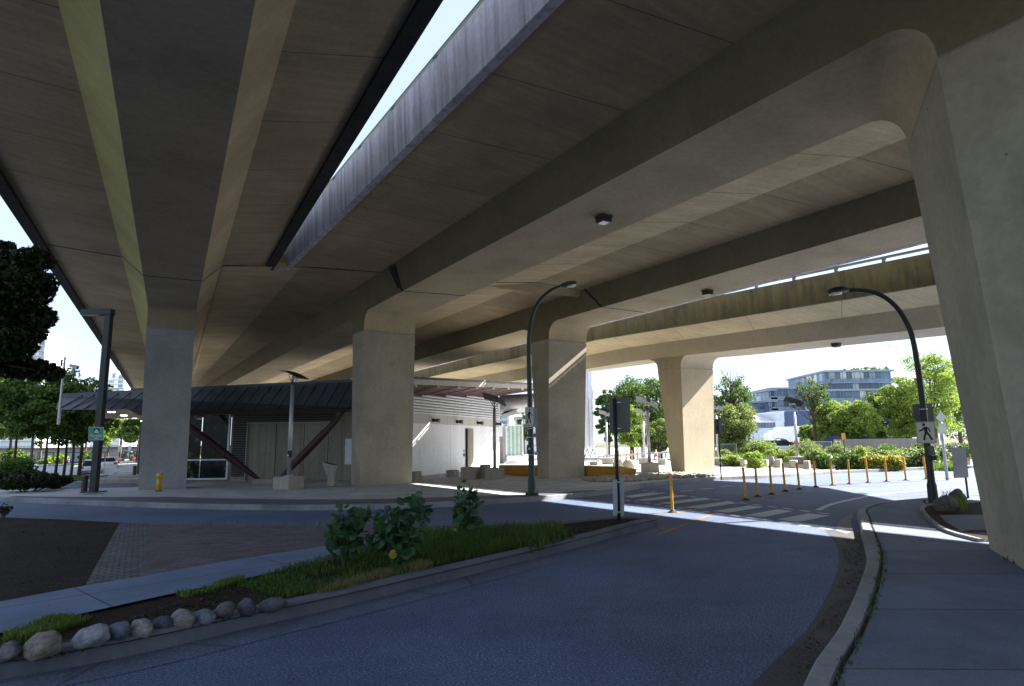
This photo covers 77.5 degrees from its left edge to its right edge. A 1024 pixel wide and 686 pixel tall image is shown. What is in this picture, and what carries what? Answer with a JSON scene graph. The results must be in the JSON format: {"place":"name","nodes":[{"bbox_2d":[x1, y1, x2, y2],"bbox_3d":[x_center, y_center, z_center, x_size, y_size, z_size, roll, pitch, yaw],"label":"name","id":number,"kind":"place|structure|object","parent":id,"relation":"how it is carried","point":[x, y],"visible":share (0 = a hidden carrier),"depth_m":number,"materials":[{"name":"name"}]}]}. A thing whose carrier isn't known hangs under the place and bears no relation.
{"place":"outdoors","nodes":[
{"label":"outdoors","id":0,"kind":"place"},
{"bbox_2d":[86,523,148,584],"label":"sett paving","id":1,"kind":"structure","parent":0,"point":[122,557],"depth_m":9.10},
{"bbox_2d":[0,525,533,632],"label":"path","id":2,"kind":"structure","parent":0,"point":[24,611],"depth_m":6.93,"materials":[{"name":"concrete"}]},
{"bbox_2d":[141,524,452,575],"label":"brick paving","id":3,"kind":"structure","parent":0,"point":[169,547],"depth_m":10.19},
{"bbox_2d":[12,490,595,503],"bbox_3d":[-6.745,4.597,18.740,18.800,0.089,4.487,-1,-9,0],"label":"kerb","id":4,"kind":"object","parent":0,"point":[255,501],"visible":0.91,"depth_m":18.65,"materials":[{"name":"concrete"}]},
{"bbox_2d":[525,281,576,495],"bbox_3d":[1.208,1.277,19.318,1.709,6.484,0.389,-1,-9,0],"label":"street lamp","id":5,"kind":"object","parent":4,"relation":"on","point":[532,491],"visible":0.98,"depth_m":19.25,"materials":[{"name":"metal"}]},
{"bbox_2d":[525,407,537,426],"bbox_3d":[0.619,2.228,19.131,0.225,0.602,0.474,-7,-11,35],"label":"pedestrian sign","id":6,"kind":"object","parent":5,"relation":"attached to","point":[531,418],"visible":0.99,"depth_m":19.02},
{"bbox_2d":[0,517,657,663],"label":"planting bed","id":7,"kind":"object","parent":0,"point":[50,576],"visible":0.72,"depth_m":8.29,"materials":[{"name":"soil"}]},
{"bbox_2d":[0,240,66,382],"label":"maple tree","id":8,"kind":"object","parent":7,"relation":"on","point":[29,289],"visible":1,"depth_m":15.14,"materials":[{"name":"green plant"}]},
{"bbox_2d":[22,630,62,661],"bbox_3d":[-3.508,2.262,4.757,0.273,0.202,0.207,-13,-3,-2],"label":"rock","id":9,"kind":"object","parent":7,"relation":"on","point":[40,645],"visible":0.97,"depth_m":4.70,"materials":[{"name":"stone"}]},
{"bbox_2d":[0,612,91,643],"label":"grass","id":10,"kind":"structure","parent":7,"relation":"on","point":[60,622],"depth_m":5.42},
{"bbox_2d":[4,519,111,594],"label":"leaf litter","id":11,"kind":"object","parent":7,"relation":"on","point":[49,549],"visible":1,"depth_m":9.94,"materials":[{"name":"plant"}]},
{"bbox_2d":[71,623,110,649],"bbox_3d":[-3.283,2.304,4.989,0.289,0.185,0.216,-18,-6,-3],"label":"rock","id":12,"kind":"object","parent":7,"relation":"on","point":[98,635],"visible":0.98,"depth_m":4.92,"materials":[{"name":"stone"}]},
{"bbox_2d":[108,621,130,640],"bbox_3d":[-3.159,2.324,5.122,0.214,0.161,0.161,-3,-9,14],"label":"rock","id":13,"kind":"object","parent":7,"relation":"on","point":[119,631],"visible":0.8,"depth_m":5.06,"materials":[{"name":"stone"}]},
{"bbox_2d":[170,609,195,629],"bbox_3d":[-2.834,2.374,5.479,0.232,0.180,0.157,-1,-1,0],"label":"rock","id":14,"kind":"object","parent":7,"relation":"on","point":[184,618],"visible":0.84,"depth_m":5.44,"materials":[{"name":"stone"}]},
{"bbox_2d":[35,570,332,661],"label":"leaf litter","id":15,"kind":"object","parent":7,"relation":"on","point":[82,650],"visible":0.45,"depth_m":6.24,"materials":[{"name":"plant"}]},
{"bbox_2d":[192,609,216,624],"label":"rock","id":16,"kind":"object","parent":7,"relation":"on","point":[205,616],"visible":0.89,"depth_m":5.54,"materials":[{"name":"stone"}]},
{"bbox_2d":[175,574,245,597],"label":"grass","id":17,"kind":"structure","parent":7,"relation":"on","point":[227,582],"depth_m":6.95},
{"bbox_2d":[213,601,235,619],"bbox_3d":[-2.597,2.419,5.733,0.249,0.164,0.213,-25,-6,-4],"label":"rock","id":18,"kind":"object","parent":7,"relation":"on","point":[225,610],"visible":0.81,"depth_m":5.67,"materials":[{"name":"stone"}]},
{"bbox_2d":[237,597,256,616],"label":"rock","id":19,"kind":"object","parent":7,"relation":"on","point":[246,607],"visible":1,"depth_m":5.82,"materials":[{"name":"stone"}]},
{"bbox_2d":[258,597,287,612],"bbox_3d":[-2.256,2.471,6.027,0.263,0.136,0.184,-15,-13,-2],"label":"rock","id":20,"kind":"object","parent":7,"relation":"on","point":[272,604],"visible":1,"depth_m":5.96,"materials":[{"name":"stone"}]},
{"bbox_2d":[322,501,371,566],"bbox_3d":[-2.111,2.459,8.171,0.595,0.831,0.577,-1,-9,0],"label":"mallow plant","id":21,"kind":"object","parent":7,"relation":"on","point":[345,527],"visible":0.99,"depth_m":8.12,"materials":[{"name":"green plant"}]},
{"bbox_2d":[317,558,432,593],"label":"grass","id":22,"kind":"structure","parent":7,"relation":"on","point":[382,574],"depth_m":7.25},
{"bbox_2d":[364,491,434,565],"bbox_3d":[-1.431,2.376,8.119,0.888,0.965,0.654,-1,-9,0],"label":"mallow plant","id":23,"kind":"object","parent":7,"relation":"on","point":[394,534],"visible":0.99,"depth_m":8.06,"materials":[{"name":"green plant"}]},
{"bbox_2d":[238,517,570,597],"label":"grass","id":24,"kind":"structure","parent":7,"relation":"on","point":[487,539],"depth_m":8.68,"materials":[{"name":"plant"}]},
{"bbox_2d":[452,479,484,537],"bbox_3d":[-0.692,2.648,10.009,0.535,0.995,0.487,-1,-9,0],"label":"mallow plant","id":25,"kind":"object","parent":7,"relation":"on","point":[461,515],"visible":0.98,"depth_m":9.96,"materials":[{"name":"green plant"}]},
{"bbox_2d":[521,529,576,552],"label":"grass","id":26,"kind":"structure","parent":7,"relation":"on","point":[536,542],"depth_m":9.62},
{"bbox_2d":[609,397,629,519],"bbox_3d":[2.217,2.334,12.850,0.448,2.484,0.112,-1,-9,0],"label":"road sign","id":27,"kind":"object","parent":7,"relation":"on","point":[619,414],"visible":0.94,"depth_m":12.97,"materials":[{"name":"metal"}]},
{"bbox_2d":[0,0,966,446],"label":"sky","id":28,"kind":"structure","parent":0,"point":[760,371],"materials":[{"name":"white"}]},
{"bbox_2d":[0,447,972,498],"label":"plaza pavement","id":29,"kind":"structure","parent":0,"point":[436,485],"depth_m":24.55,"materials":[{"name":"concrete"}]},
{"bbox_2d":[47,366,113,475],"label":"street tree","id":30,"kind":"object","parent":29,"relation":"on","point":[94,384],"visible":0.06,"depth_m":43.67,"materials":[{"name":"green plant"}]},
{"bbox_2d":[80,309,114,492],"bbox_3d":[-15.289,2.035,23.222,1.300,6.650,0.600,-1,-9,0],"label":"lamp post","id":31,"kind":"object","parent":29,"relation":"on","point":[108,314],"visible":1,"depth_m":23.21,"materials":[{"name":"metal"}]},
{"bbox_2d":[273,369,308,488],"bbox_3d":[-8.564,3.313,24.680,1.070,4.617,0.781,-5,-10,28],"label":"solar lamp","id":32,"kind":"object","parent":29,"relation":"on","point":[288,481],"visible":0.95,"depth_m":24.43,"materials":[{"name":"metal"}]},
{"bbox_2d":[56,376,533,483],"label":"station building","id":33,"kind":"structure","parent":29,"relation":"on","point":[452,424],"depth_m":30.24,"materials":[{"name":"concrete"}]},
{"bbox_2d":[57,357,79,424],"bbox_3d":[-18.666,1.985,26.751,0.753,2.844,0.190,-1,-9,0],"label":"camera mast","id":34,"kind":"object","parent":33,"relation":"attached to","point":[72,366],"visible":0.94,"depth_m":26.77,"materials":[{"name":"metal"}]},
{"bbox_2d":[187,414,231,479],"bbox_3d":[-15.315,4.904,30.193,3.878,3.105,0.120,-1,-9,0],"label":"window","id":35,"kind":"structure","parent":33,"relation":"in","point":[213,466],"depth_m":30.17,"materials":[{"name":"glass"}]},
{"bbox_2d":[468,428,473,466],"bbox_3d":[-2.542,6.372,38.276,0.070,2.450,0.928,-4,-10,22],"label":"door","id":36,"kind":"structure","parent":33,"relation":"in","point":[470,431],"depth_m":38.36,"materials":[{"name":"wood"}]},
{"bbox_2d":[322,462,337,485],"bbox_3d":[-7.263,5.220,25.441,0.624,0.955,0.499,-1,-9,0],"label":"litter bin","id":37,"kind":"object","parent":29,"relation":"on","point":[330,469],"visible":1,"depth_m":25.28,"materials":[{"name":"metal"}]},
{"bbox_2d":[461,467,479,478],"bbox_3d":[-1.946,6.097,29.894,0.709,0.559,0.700,-4,-9,20],"label":"concrete block","id":38,"kind":"object","parent":29,"relation":"on","point":[470,472],"depth_m":29.59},
{"bbox_2d":[482,392,505,478],"bbox_3d":[-0.825,4.343,30.009,1.058,4.052,0.773,-2,-9,8],"label":"solar lamp","id":39,"kind":"object","parent":29,"relation":"on","point":[494,472],"visible":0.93,"depth_m":29.88,"materials":[{"name":"metal"}]},
{"bbox_2d":[499,421,523,463],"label":"glass pavilion","id":40,"kind":"structure","parent":29,"relation":"on","point":[511,441],"depth_m":51.34,"materials":[{"name":"glass"}]},
{"bbox_2d":[499,465,636,476],"bbox_3d":[2.370,6.371,32.119,8.643,0.526,2.890,-7,-11,36],"label":"planter","id":41,"kind":"object","parent":29,"relation":"on","point":[592,471],"visible":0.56,"depth_m":29.57,"materials":[{"name":"metal"}]},
{"bbox_2d":[585,371,594,456],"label":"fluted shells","id":42,"kind":"object","parent":29,"relation":"on","point":[589,421],"visible":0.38,"depth_m":69.39,"materials":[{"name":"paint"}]},
{"bbox_2d":[601,375,664,457],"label":"maple tree","id":43,"kind":"object","parent":29,"relation":"on","point":[649,389],"visible":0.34,"depth_m":64.54,"materials":[{"name":"green plant"}]},
{"bbox_2d":[636,395,658,472],"bbox_3d":[7.321,4.880,34.255,1.150,4.117,0.840,-2,-9,8],"label":"solar lamp","id":44,"kind":"object","parent":29,"relation":"on","point":[649,466],"visible":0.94,"depth_m":34.15,"materials":[{"name":"metal"}]},
{"bbox_2d":[743,450,765,467],"bbox_3d":[14.245,6.896,37.568,1.246,1.145,1.454,4,-10,-27],"label":"shrub","id":45,"kind":"object","parent":29,"relation":"on","point":[752,459],"visible":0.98,"depth_m":37.31,"materials":[{"name":"green plant"}]},
{"bbox_2d":[767,426,806,444],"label":"box truck","id":46,"kind":"object","parent":29,"relation":"on","point":[788,433],"visible":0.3,"depth_m":85.06,"materials":[{"name":"white paint"}]},
{"bbox_2d":[783,396,806,463],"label":"solar lamp","id":47,"kind":"object","parent":29,"relation":"on","point":[797,457],"visible":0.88,"depth_m":42.82,"materials":[{"name":"metal"}]},
{"bbox_2d":[812,454,831,468],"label":"shrub","id":48,"kind":"object","parent":29,"relation":"on","point":[821,461],"visible":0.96,"depth_m":34.85,"materials":[{"name":"green plant"}]},
{"bbox_2d":[722,455,970,467],"bbox_3d":[24.562,9.275,50.766,19.510,0.001,34.371,-7,-11,35],"label":"planting bed","id":49,"kind":"object","parent":29,"relation":"on","point":[786,464],"visible":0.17,"depth_m":39.90,"materials":[{"name":"soil"}]},
{"bbox_2d":[788,437,827,454],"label":"shrub","id":50,"kind":"object","parent":49,"relation":"on","point":[802,448],"visible":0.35,"depth_m":50.69,"materials":[{"name":"green plant"}]},
{"bbox_2d":[901,447,940,466],"bbox_3d":[22.278,6.345,35.086,2.231,1.284,1.986,-1,-9,0],"label":"shrub","id":51,"kind":"object","parent":49,"relation":"on","point":[914,458],"visible":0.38,"depth_m":34.74,"materials":[{"name":"green plant"}]},
{"bbox_2d":[830,449,863,469],"bbox_3d":[17.634,6.178,33.527,1.799,1.237,1.496,-5,-10,25],"label":"shrub","id":52,"kind":"object","parent":29,"relation":"on","point":[838,461],"visible":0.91,"depth_m":33.22,"materials":[{"name":"green plant"}]},
{"bbox_2d":[858,453,892,468],"bbox_3d":[18.740,6.228,33.135,1.560,0.994,1.516,-1,-9,0],"label":"shrub","id":53,"kind":"object","parent":29,"relation":"on","point":[873,462],"visible":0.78,"depth_m":32.77,"materials":[{"name":"yellow plant"}]},
{"bbox_2d":[833,438,938,451],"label":"garden wall","id":54,"kind":"structure","parent":29,"relation":"on","point":[904,443],"depth_m":59.22,"materials":[{"name":"concrete"}]},
{"bbox_2d":[878,454,905,470],"bbox_3d":[19.567,6.191,32.834,1.378,0.953,1.285,6,-11,-37],"label":"shrub","id":55,"kind":"object","parent":29,"relation":"on","point":[896,461],"visible":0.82,"depth_m":32.62,"materials":[{"name":"yellow plant"}]},
{"bbox_2d":[0,468,978,685],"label":"road","id":56,"kind":"structure","parent":0,"point":[724,599],"depth_m":6.44,"materials":[{"name":"asphalt"}]},
{"bbox_2d":[0,516,657,679],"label":"kerb","id":57,"kind":"structure","parent":56,"relation":"on","point":[12,669],"depth_m":6.40,"materials":[{"name":"concrete"}]},
{"bbox_2d":[0,641,22,660],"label":"rock","id":58,"kind":"object","parent":57,"relation":"on","point":[11,650],"visible":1,"depth_m":4.64,"materials":[{"name":"stone"}]},
{"bbox_2d":[130,618,152,638],"bbox_3d":[-3.039,2.352,5.245,0.191,0.156,0.172,13,-12,2],"label":"rock","id":59,"kind":"object","parent":57,"relation":"on","point":[142,628],"visible":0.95,"depth_m":5.18,"materials":[{"name":"stone"}]},
{"bbox_2d":[152,616,172,628],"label":"rock","id":60,"kind":"object","parent":57,"relation":"on","point":[163,622],"visible":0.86,"depth_m":5.36,"materials":[{"name":"stone"}]},
{"bbox_2d":[0,521,676,685],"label":"gutter","id":61,"kind":"object","parent":56,"relation":"on","point":[99,670],"visible":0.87,"depth_m":5.87,"materials":[{"name":"concrete"}]},
{"bbox_2d":[0,465,972,510],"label":"kerb","id":62,"kind":"structure","parent":56,"relation":"on","point":[296,507],"depth_m":18.14,"materials":[{"name":"concrete"}]},
{"bbox_2d":[582,471,718,481],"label":"pebbles","id":63,"kind":"object","parent":56,"relation":"on","point":[646,476],"visible":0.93,"depth_m":27.21,"materials":[{"name":"concrete"}]},
{"bbox_2d":[751,529,866,685],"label":"gutter","id":64,"kind":"object","parent":56,"relation":"on","point":[774,673],"visible":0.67,"depth_m":5.74,"materials":[{"name":"concrete"}]},
{"bbox_2d":[784,539,862,674],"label":"leaf litter","id":65,"kind":"object","parent":64,"relation":"on","point":[824,619],"visible":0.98,"depth_m":6.12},
{"bbox_2d":[836,514,852,533],"bbox_3d":[6.683,3.594,12.793,0.283,0.001,3.539,-5,-10,27],"label":"ramp pad","id":66,"kind":"object","parent":56,"relation":"on","point":[844,525],"visible":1,"depth_m":12.29,"materials":[{"name":"concrete"}]},
{"bbox_2d":[803,494,978,685],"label":"kerb","id":67,"kind":"structure","parent":56,"relation":"on","point":[822,671],"depth_m":5.51,"materials":[{"name":"concrete"}]},
{"bbox_2d":[936,411,948,479],"bbox_3d":[17.130,4.088,25.319,0.401,2.736,0.100,-1,-9,0],"label":"road sign","id":68,"kind":"object","parent":56,"relation":"on","point":[940,416],"visible":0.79,"depth_m":25.35,"materials":[{"name":"metal"}]},
{"bbox_2d":[33,438,967,472],"bbox_3d":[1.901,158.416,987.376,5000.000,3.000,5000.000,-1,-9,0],"label":"ground","id":69,"kind":"structure","parent":0,"point":[599,444],"depth_m":312.63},
{"bbox_2d":[0,334,75,447],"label":"apartment tower","id":70,"kind":"structure","parent":69,"relation":"on","point":[56,349],"depth_m":417.13,"materials":[{"name":"white concrete"}]},
{"bbox_2d":[90,371,136,446],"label":"apartment tower","id":71,"kind":"structure","parent":69,"relation":"on","point":[116,380],"depth_m":469.96,"materials":[{"name":"white glass"}]},
{"bbox_2d":[0,445,230,463],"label":"building","id":72,"kind":"structure","parent":69,"relation":"on","point":[113,451],"depth_m":138.05,"materials":[{"name":"concrete"}]},
{"bbox_2d":[116,418,140,461],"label":"tree","id":73,"kind":"object","parent":69,"relation":"on","point":[129,432],"visible":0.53,"depth_m":81.92,"materials":[{"name":"green plant"}]},
{"bbox_2d":[0,0,442,489],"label":"viaduct","id":74,"kind":"object","parent":69,"relation":"on","point":[163,163],"visible":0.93,"depth_m":12.96,"materials":[{"name":"concrete"}]},
{"bbox_2d":[593,389,612,457],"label":"tree","id":75,"kind":"object","parent":69,"relation":"on","point":[600,399],"visible":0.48,"depth_m":67.26,"materials":[{"name":"green plant"}]},
{"bbox_2d":[192,0,1023,568],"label":"viaduct","id":76,"kind":"object","parent":69,"relation":"on","point":[504,154],"visible":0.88,"depth_m":14.08,"materials":[{"name":"concrete"}]},
{"bbox_2d":[609,404,646,458],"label":"tree","id":77,"kind":"object","parent":69,"relation":"on","point":[632,438],"visible":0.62,"depth_m":58.64,"materials":[{"name":"green plant"}]},
{"bbox_2d":[645,418,667,458],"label":"tree","id":78,"kind":"object","parent":69,"relation":"on","point":[658,441],"visible":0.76,"depth_m":57.00,"materials":[{"name":"green plant"}]},
{"bbox_2d":[414,247,945,471],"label":"viaduct","id":79,"kind":"object","parent":69,"relation":"on","point":[683,347],"visible":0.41,"depth_m":29.43,"materials":[{"name":"concrete"}]},
{"bbox_2d":[713,365,755,409],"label":"tree","id":80,"kind":"object","parent":69,"relation":"on","point":[736,394],"visible":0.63,"depth_m":59.53,"materials":[{"name":"green plant"}]},
{"bbox_2d":[714,402,758,452],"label":"tree","id":81,"kind":"object","parent":69,"relation":"on","point":[739,426],"visible":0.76,"depth_m":56.30,"materials":[{"name":"green plant"}]},
{"bbox_2d":[715,387,802,444],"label":"apartment block","id":82,"kind":"structure","parent":69,"relation":"on","point":[770,399],"depth_m":171.81,"materials":[{"name":"grey glass"}]},
{"bbox_2d":[797,424,818,444],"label":"tree","id":83,"kind":"object","parent":69,"relation":"on","point":[805,431],"visible":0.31,"depth_m":73.15,"materials":[{"name":"green plant"}]},
{"bbox_2d":[790,376,834,447],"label":"tree","id":84,"kind":"object","parent":69,"relation":"on","point":[814,400],"visible":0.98,"depth_m":69.34,"materials":[{"name":"green plant"}]},
{"bbox_2d":[808,400,854,442],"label":"tree","id":85,"kind":"object","parent":69,"relation":"on","point":[823,424],"visible":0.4,"depth_m":69.92,"materials":[{"name":"green plant"}]},
{"bbox_2d":[786,369,911,438],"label":"apartment block","id":86,"kind":"structure","parent":69,"relation":"on","point":[850,386],"depth_m":165.04,"materials":[{"name":"grey glass"}]},
{"bbox_2d":[828,400,886,438],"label":"tree","id":87,"kind":"object","parent":69,"relation":"on","point":[866,421],"visible":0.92,"depth_m":66.63,"materials":[{"name":"green plant"}]},
{"bbox_2d":[860,390,911,438],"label":"tree","id":88,"kind":"object","parent":69,"relation":"on","point":[879,434],"visible":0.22,"depth_m":72.83,"materials":[{"name":"green plant"}]},
{"bbox_2d":[873,375,935,438],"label":"tree","id":89,"kind":"object","parent":69,"relation":"on","point":[898,420],"visible":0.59,"depth_m":70.11,"materials":[{"name":"green plant"}]},
{"bbox_2d":[894,351,964,439],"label":"tree","id":90,"kind":"object","parent":69,"relation":"on","point":[939,391],"visible":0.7,"depth_m":66.94,"materials":[{"name":"green plant"}]},
{"bbox_2d":[925,359,966,443],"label":"tree","id":91,"kind":"object","parent":69,"relation":"on","point":[958,415],"visible":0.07,"depth_m":73.00,"materials":[{"name":"green plant"}]},
{"bbox_2d":[746,410,816,449],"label":"warehouse","id":92,"kind":"structure","parent":0,"point":[767,421],"depth_m":102.97,"materials":[{"name":"white"}]},
{"bbox_2d":[830,495,1023,685],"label":"sidewalk","id":93,"kind":"structure","parent":0,"point":[949,611],"depth_m":5.56,"materials":[{"name":"concrete"}]},
{"bbox_2d":[832,503,883,685],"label":"pavement seam","id":94,"kind":"object","parent":93,"relation":"on","point":[852,648],"visible":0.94,"depth_m":5.30,"materials":[{"name":"soil"}]},
{"bbox_2d":[830,538,886,685],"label":"grass","id":95,"kind":"structure","parent":93,"relation":"on","point":[870,616],"depth_m":5.52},
{"bbox_2d":[827,286,937,503],"bbox_3d":[8.757,1.165,15.072,2.158,5.168,0.340,-1,-9,0],"label":"street lamp","id":96,"kind":"object","parent":93,"relation":"on","point":[932,491],"visible":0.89,"depth_m":15.10,"materials":[{"name":"metal"}]},
{"bbox_2d":[912,403,933,421],"bbox_3d":[9.767,1.634,15.030,0.470,0.428,0.238,-1,-9,0],"label":"road sign","id":97,"kind":"object","parent":96,"relation":"attached to","point":[916,412],"visible":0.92,"depth_m":15.14,"materials":[{"name":"metal"}]},
{"bbox_2d":[915,421,936,442],"bbox_3d":[9.593,2.070,14.781,0.452,0.507,0.016,-1,-9,0],"label":"pedestrian sign","id":98,"kind":"object","parent":96,"relation":"attached to","point":[925,432],"visible":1,"depth_m":14.78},
{"bbox_2d":[920,503,984,541],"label":"kerb","id":99,"kind":"structure","parent":93,"relation":"on","point":[934,522],"depth_m":10.52,"materials":[{"name":"concrete"}]},
{"bbox_2d":[925,502,987,540],"bbox_3d":[11.491,3.323,12.363,9.100,0.001,8.500,-1,-9,0],"label":"planting bed","id":100,"kind":"object","parent":93,"relation":"on","point":[974,508],"visible":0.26,"depth_m":12.61,"materials":[{"name":"soil"}]},
{"bbox_2d":[932,495,958,511],"bbox_3d":[9.031,3.366,13.283,0.513,0.402,0.351,-1,-9,0],"label":"boulder","id":101,"kind":"object","parent":100,"relation":"on","point":[945,503],"visible":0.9,"depth_m":13.15,"materials":[{"name":"grey stone"}]},
{"bbox_2d":[940,515,985,529],"bbox_3d":[9.439,3.187,11.376,4.200,0.001,2.300,-1,-9,0],"label":"paved pad","id":102,"kind":"object","parent":100,"relation":"on","point":[968,522],"visible":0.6,"depth_m":11.51,"materials":[{"name":"concrete"}]},
{"bbox_2d":[952,447,968,497],"bbox_3d":[11.366,3.307,16.165,0.393,1.314,0.075,-1,-9,0],"label":"road sign","id":103,"kind":"object","parent":93,"relation":"on","point":[959,461],"visible":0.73,"depth_m":16.16,"materials":[{"name":"metal"}]},
{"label":"verge","id":104,"kind":"structure","parent":0,"visible":0},
{"bbox_2d":[0,456,38,473],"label":"shrub","id":105,"kind":"object","parent":104,"relation":"on","point":[7,465],"visible":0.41,"depth_m":29.67,"materials":[{"name":"green plant"}]},
{"bbox_2d":[0,469,61,491],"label":"shrub","id":106,"kind":"object","parent":104,"relation":"on","point":[20,480],"visible":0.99,"depth_m":24.16,"materials":[{"name":"green plant"}]},
{"bbox_2d":[0,370,78,460],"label":"street tree","id":107,"kind":"object","parent":104,"relation":"on","point":[9,396],"visible":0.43,"depth_m":39.11,"materials":[{"name":"green plant"}]},
{"bbox_2d":[5,381,80,471],"bbox_3d":[-28.987,5.410,39.818,4.226,6.121,3.861,-1,-9,0],"label":"street tree","id":108,"kind":"object","parent":104,"relation":"on","point":[24,428],"visible":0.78,"depth_m":38.77,"materials":[{"name":"green plant"}]},
{"bbox_2d":[40,382,95,475],"bbox_3d":[-28.024,5.625,40.862,3.629,6.455,4.242,-1,-9,0],"label":"street tree","id":109,"kind":"object","parent":104,"relation":"on","point":[78,423],"visible":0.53,"depth_m":39.96,"materials":[{"name":"green plant"}]},
{"bbox_2d":[31,390,119,475],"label":"street tree","id":110,"kind":"object","parent":104,"relation":"on","point":[112,423],"visible":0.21,"depth_m":40.37,"materials":[{"name":"green plant"}]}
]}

